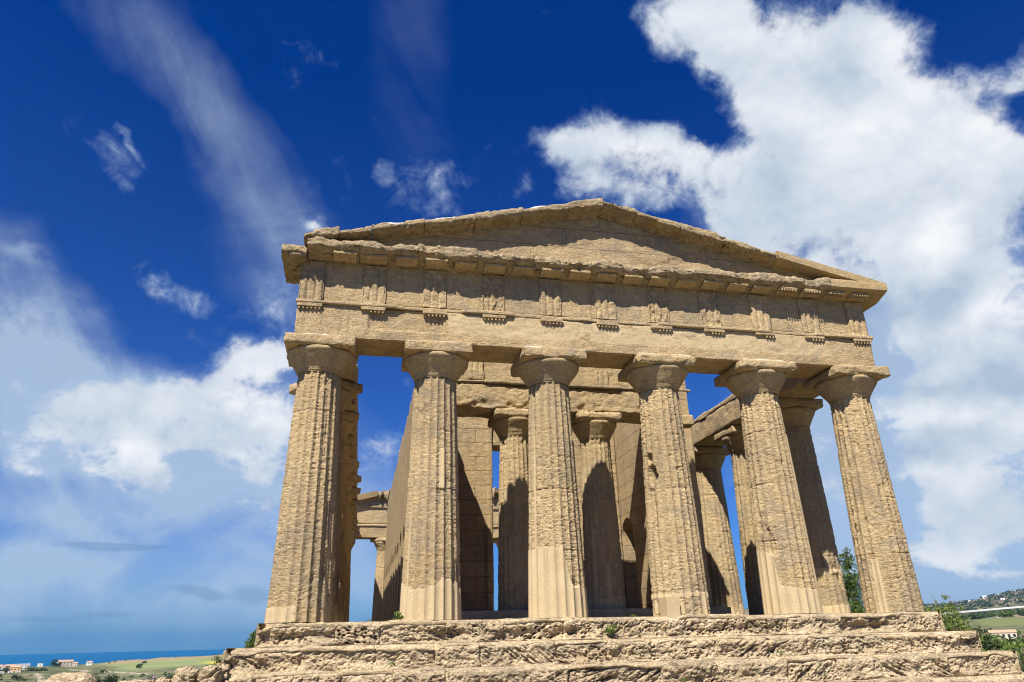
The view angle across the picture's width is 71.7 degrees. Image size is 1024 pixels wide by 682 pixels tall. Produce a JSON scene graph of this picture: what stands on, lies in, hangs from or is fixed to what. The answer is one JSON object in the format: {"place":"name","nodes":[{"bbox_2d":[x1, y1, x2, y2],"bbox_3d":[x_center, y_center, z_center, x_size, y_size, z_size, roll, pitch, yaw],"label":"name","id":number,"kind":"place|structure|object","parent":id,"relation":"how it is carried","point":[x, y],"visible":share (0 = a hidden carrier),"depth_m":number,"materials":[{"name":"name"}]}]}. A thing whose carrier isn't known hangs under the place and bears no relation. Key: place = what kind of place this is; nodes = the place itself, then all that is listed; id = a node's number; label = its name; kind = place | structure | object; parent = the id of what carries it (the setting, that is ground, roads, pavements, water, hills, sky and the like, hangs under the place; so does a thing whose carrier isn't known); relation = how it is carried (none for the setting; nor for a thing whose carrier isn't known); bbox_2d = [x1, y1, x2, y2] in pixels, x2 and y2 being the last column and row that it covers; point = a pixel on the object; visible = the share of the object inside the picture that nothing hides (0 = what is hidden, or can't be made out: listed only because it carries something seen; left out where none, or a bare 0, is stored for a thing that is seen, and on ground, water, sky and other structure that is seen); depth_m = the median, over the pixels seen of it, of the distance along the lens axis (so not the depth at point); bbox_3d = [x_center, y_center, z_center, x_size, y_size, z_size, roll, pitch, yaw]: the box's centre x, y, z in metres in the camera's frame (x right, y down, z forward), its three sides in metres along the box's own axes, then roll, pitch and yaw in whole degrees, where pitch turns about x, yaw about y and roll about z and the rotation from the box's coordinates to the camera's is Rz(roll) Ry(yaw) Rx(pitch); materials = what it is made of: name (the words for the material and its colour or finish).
{"place":"outdoors","nodes":[
{"label":"outdoors","id":0,"kind":"place"},
{"bbox_2d":[57,660,73,666],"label":"house","id":1,"kind":"structure","parent":0,"point":[67,663],"depth_m":984.88,"materials":[{"name":"paint"}]},
{"bbox_2d":[0,649,225,666],"bbox_3d":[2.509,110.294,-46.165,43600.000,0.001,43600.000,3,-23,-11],"label":"sea","id":2,"kind":"structure","parent":0,"point":[33,660],"depth_m":9832.01,"materials":[{"name":"liquid"}]},
{"bbox_2d":[0,590,1023,681],"bbox_3d":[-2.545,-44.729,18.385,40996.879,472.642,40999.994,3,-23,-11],"label":"ground","id":3,"kind":"structure","parent":0,"point":[155,667],"depth_m":783.12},
{"bbox_2d":[0,666,9,671],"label":"bush","id":4,"kind":"object","parent":3,"relation":"on","point":[5,669],"visible":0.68,"depth_m":797.58,"materials":[{"name":"green plant"}]},
{"bbox_2d":[3,664,15,670],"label":"house","id":5,"kind":"structure","parent":3,"relation":"on","point":[7,665],"depth_m":853.73,"materials":[{"name":"paint"}]},
{"bbox_2d":[9,665,21,670],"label":"house","id":6,"kind":"structure","parent":3,"relation":"on","point":[16,668],"depth_m":825.10,"materials":[{"name":"orange paint"}]},
{"bbox_2d":[12,674,22,679],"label":"bush","id":7,"kind":"object","parent":3,"relation":"on","point":[15,676],"visible":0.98,"depth_m":473.55,"materials":[{"name":"green plant"}]},
{"bbox_2d":[15,664,29,669],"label":"house","id":8,"kind":"structure","parent":3,"relation":"on","point":[24,665],"depth_m":882.41,"materials":[{"name":"white paint"}]},
{"bbox_2d":[21,665,30,671],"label":"bush","id":9,"kind":"object","parent":3,"relation":"on","point":[26,668],"visible":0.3,"depth_m":785.82,"materials":[{"name":"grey plant"}]},
{"bbox_2d":[27,667,47,671],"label":"bush","id":10,"kind":"object","parent":3,"relation":"on","point":[35,669],"visible":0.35,"depth_m":775.85,"materials":[{"name":"green plant"}]},
{"bbox_2d":[49,659,61,665],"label":"bush","id":11,"kind":"object","parent":3,"relation":"on","point":[53,663],"visible":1,"depth_m":973.86,"materials":[{"name":"green plant"}]},
{"bbox_2d":[43,672,96,681],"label":"stone block","id":12,"kind":"object","parent":3,"relation":"on","point":[75,677],"depth_m":12.50,"materials":[{"name":"beige stone"}]},
{"bbox_2d":[99,674,119,681],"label":"bush","id":13,"kind":"object","parent":3,"relation":"on","point":[111,678],"visible":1,"depth_m":337.05,"materials":[{"name":"green plant"}]},
{"bbox_2d":[119,679,154,681],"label":"stone block","id":14,"kind":"object","parent":3,"relation":"on","point":[135,680],"depth_m":13.01,"materials":[{"name":"beige stone"}]},
{"bbox_2d":[155,676,170,681],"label":"stone block","id":15,"kind":"object","parent":3,"relation":"on","point":[162,679],"depth_m":13.00,"materials":[{"name":"beige stone"}]},
{"bbox_2d":[222,198,1023,681],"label":"temple","id":16,"kind":"structure","parent":3,"relation":"on","point":[554,354],"depth_m":19.14,"materials":[{"name":"stone"}]},
{"bbox_2d":[171,666,199,681],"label":"boulder","id":17,"kind":"object","parent":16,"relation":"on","point":[187,674],"visible":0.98,"depth_m":13.21,"materials":[{"name":"stone"}]},
{"bbox_2d":[196,665,221,681],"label":"boulder","id":18,"kind":"object","parent":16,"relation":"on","point":[211,673],"visible":1,"depth_m":13.40,"materials":[{"name":"stone"}]},
{"bbox_2d":[204,655,222,666],"bbox_3d":[-6.593,7.380,15.454,0.561,0.987,0.562,-13,-25,25],"label":"shrub","id":19,"kind":"object","parent":16,"relation":"on","point":[218,659],"visible":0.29,"depth_m":15.55,"materials":[{"name":"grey plant"}]},
{"bbox_2d":[217,663,229,681],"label":"boulder","id":20,"kind":"object","parent":16,"relation":"on","point":[225,671],"visible":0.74,"depth_m":13.70,"materials":[{"name":"stone"}]},
{"bbox_2d":[243,629,256,647],"bbox_3d":[-5.677,6.710,15.458,0.384,0.826,0.336,3,-23,-11],"label":"shrub","id":21,"kind":"object","parent":16,"relation":"on","point":[250,644],"visible":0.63,"depth_m":15.47,"materials":[{"name":"green plant"}]},
{"bbox_2d":[393,611,403,619],"bbox_3d":[-2.529,6.192,15.969,0.202,0.234,0.258,-21,-30,39],"label":"weed","id":22,"kind":"object","parent":16,"relation":"on","point":[398,614],"visible":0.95,"depth_m":15.94,"materials":[{"name":"green plant"}]},
{"bbox_2d":[605,624,617,634],"bbox_3d":[2.269,6.601,16.218,0.292,0.239,0.222,3,-23,-11],"label":"weed","id":23,"kind":"object","parent":16,"relation":"on","point":[610,630],"visible":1,"depth_m":16.21,"materials":[{"name":"green plant"}]},
{"bbox_2d":[838,547,864,612],"bbox_3d":[19.628,15.634,41.157,3.888,7.146,4.064,-19,-29,36],"label":"tree","id":24,"kind":"object","parent":3,"relation":"on","point":[852,585],"visible":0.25,"depth_m":41.45,"materials":[{"name":"green plant"}]},
{"bbox_2d":[923,592,986,650],"bbox_3d":[14.056,9.604,22.772,2.266,2.880,1.917,3,-23,-11],"label":"shrub","id":25,"kind":"object","parent":3,"relation":"on","point":[949,624],"visible":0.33,"depth_m":22.93,"materials":[{"name":"green plant"}]},
{"bbox_2d":[948,596,964,630],"bbox_3d":[15.043,10.121,23.945,0.870,2.978,0.574,3,-23,-11],"label":"shrub","id":26,"kind":"object","parent":3,"relation":"on","point":[956,610],"visible":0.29,"depth_m":24.29,"materials":[{"name":"green plant"}]},
{"bbox_2d":[963,612,981,619],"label":"bush","id":27,"kind":"object","parent":3,"relation":"on","point":[973,615],"visible":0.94,"depth_m":1068.73,"materials":[{"name":"green plant"}]},
{"bbox_2d":[923,588,1023,618],"bbox_3d":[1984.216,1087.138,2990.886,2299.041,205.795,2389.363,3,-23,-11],"label":"hillside scrub","id":28,"kind":"object","parent":3,"relation":"on","point":[1018,601],"visible":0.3,"depth_m":2733.00,"materials":[{"name":"green plant"}]},
{"bbox_2d":[955,622,998,650],"bbox_3d":[17.712,12.057,27.806,3.322,2.033,2.189,3,-23,-11],"label":"shrub","id":29,"kind":"object","parent":3,"relation":"on","point":[988,644],"visible":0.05,"depth_m":27.62,"materials":[{"name":"green plant"}]},
{"bbox_2d":[942,606,1023,617],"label":"viaduct","id":30,"kind":"object","parent":3,"relation":"on","point":[997,609],"visible":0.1,"depth_m":1153.23,"materials":[{"name":"concrete"}]},
{"bbox_2d":[987,611,995,616],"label":"bush","id":31,"kind":"object","parent":3,"relation":"on","point":[992,613],"visible":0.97,"depth_m":1700.24,"materials":[{"name":"green plant"}]},
{"bbox_2d":[981,633,1008,649],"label":"bush","id":32,"kind":"object","parent":3,"relation":"on","point":[999,641],"visible":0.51,"depth_m":162.46,"materials":[{"name":"green plant"}]},
{"bbox_2d":[987,629,1016,638],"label":"house","id":33,"kind":"structure","parent":3,"relation":"on","point":[1008,633],"depth_m":324.92,"materials":[{"name":"paint"}]},
{"bbox_2d":[995,610,1011,617],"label":"bush","id":34,"kind":"object","parent":3,"relation":"on","point":[1000,613],"visible":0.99,"depth_m":1092.10,"materials":[{"name":"green plant"}]},
{"bbox_2d":[994,638,1023,665],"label":"shrub","id":35,"kind":"object","parent":3,"relation":"on","point":[1019,645],"visible":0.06,"depth_m":31.67,"materials":[{"name":"green plant"}]},
{"bbox_2d":[1004,610,1015,616],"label":"bush","id":36,"kind":"object","parent":3,"relation":"on","point":[1009,614],"visible":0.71,"depth_m":1222.13,"materials":[{"name":"green plant"}]},
{"bbox_2d":[1006,636,1018,643],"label":"bush","id":37,"kind":"object","parent":3,"relation":"on","point":[1010,639],"visible":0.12,"depth_m":167.04,"materials":[{"name":"green plant"}]},
{"bbox_2d":[1006,647,1023,671],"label":"shrub","id":38,"kind":"object","parent":3,"relation":"on","point":[1021,657],"visible":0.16,"depth_m":26.87,"materials":[{"name":"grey plant"}]},
{"bbox_2d":[1010,638,1023,647],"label":"bush","id":39,"kind":"object","parent":3,"relation":"on","point":[1014,644],"visible":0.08,"depth_m":123.52,"materials":[{"name":"green plant"}]},
{"bbox_2d":[0,0,1023,654],"label":"sky","id":40,"kind":"structure","parent":0,"point":[159,159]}
]}

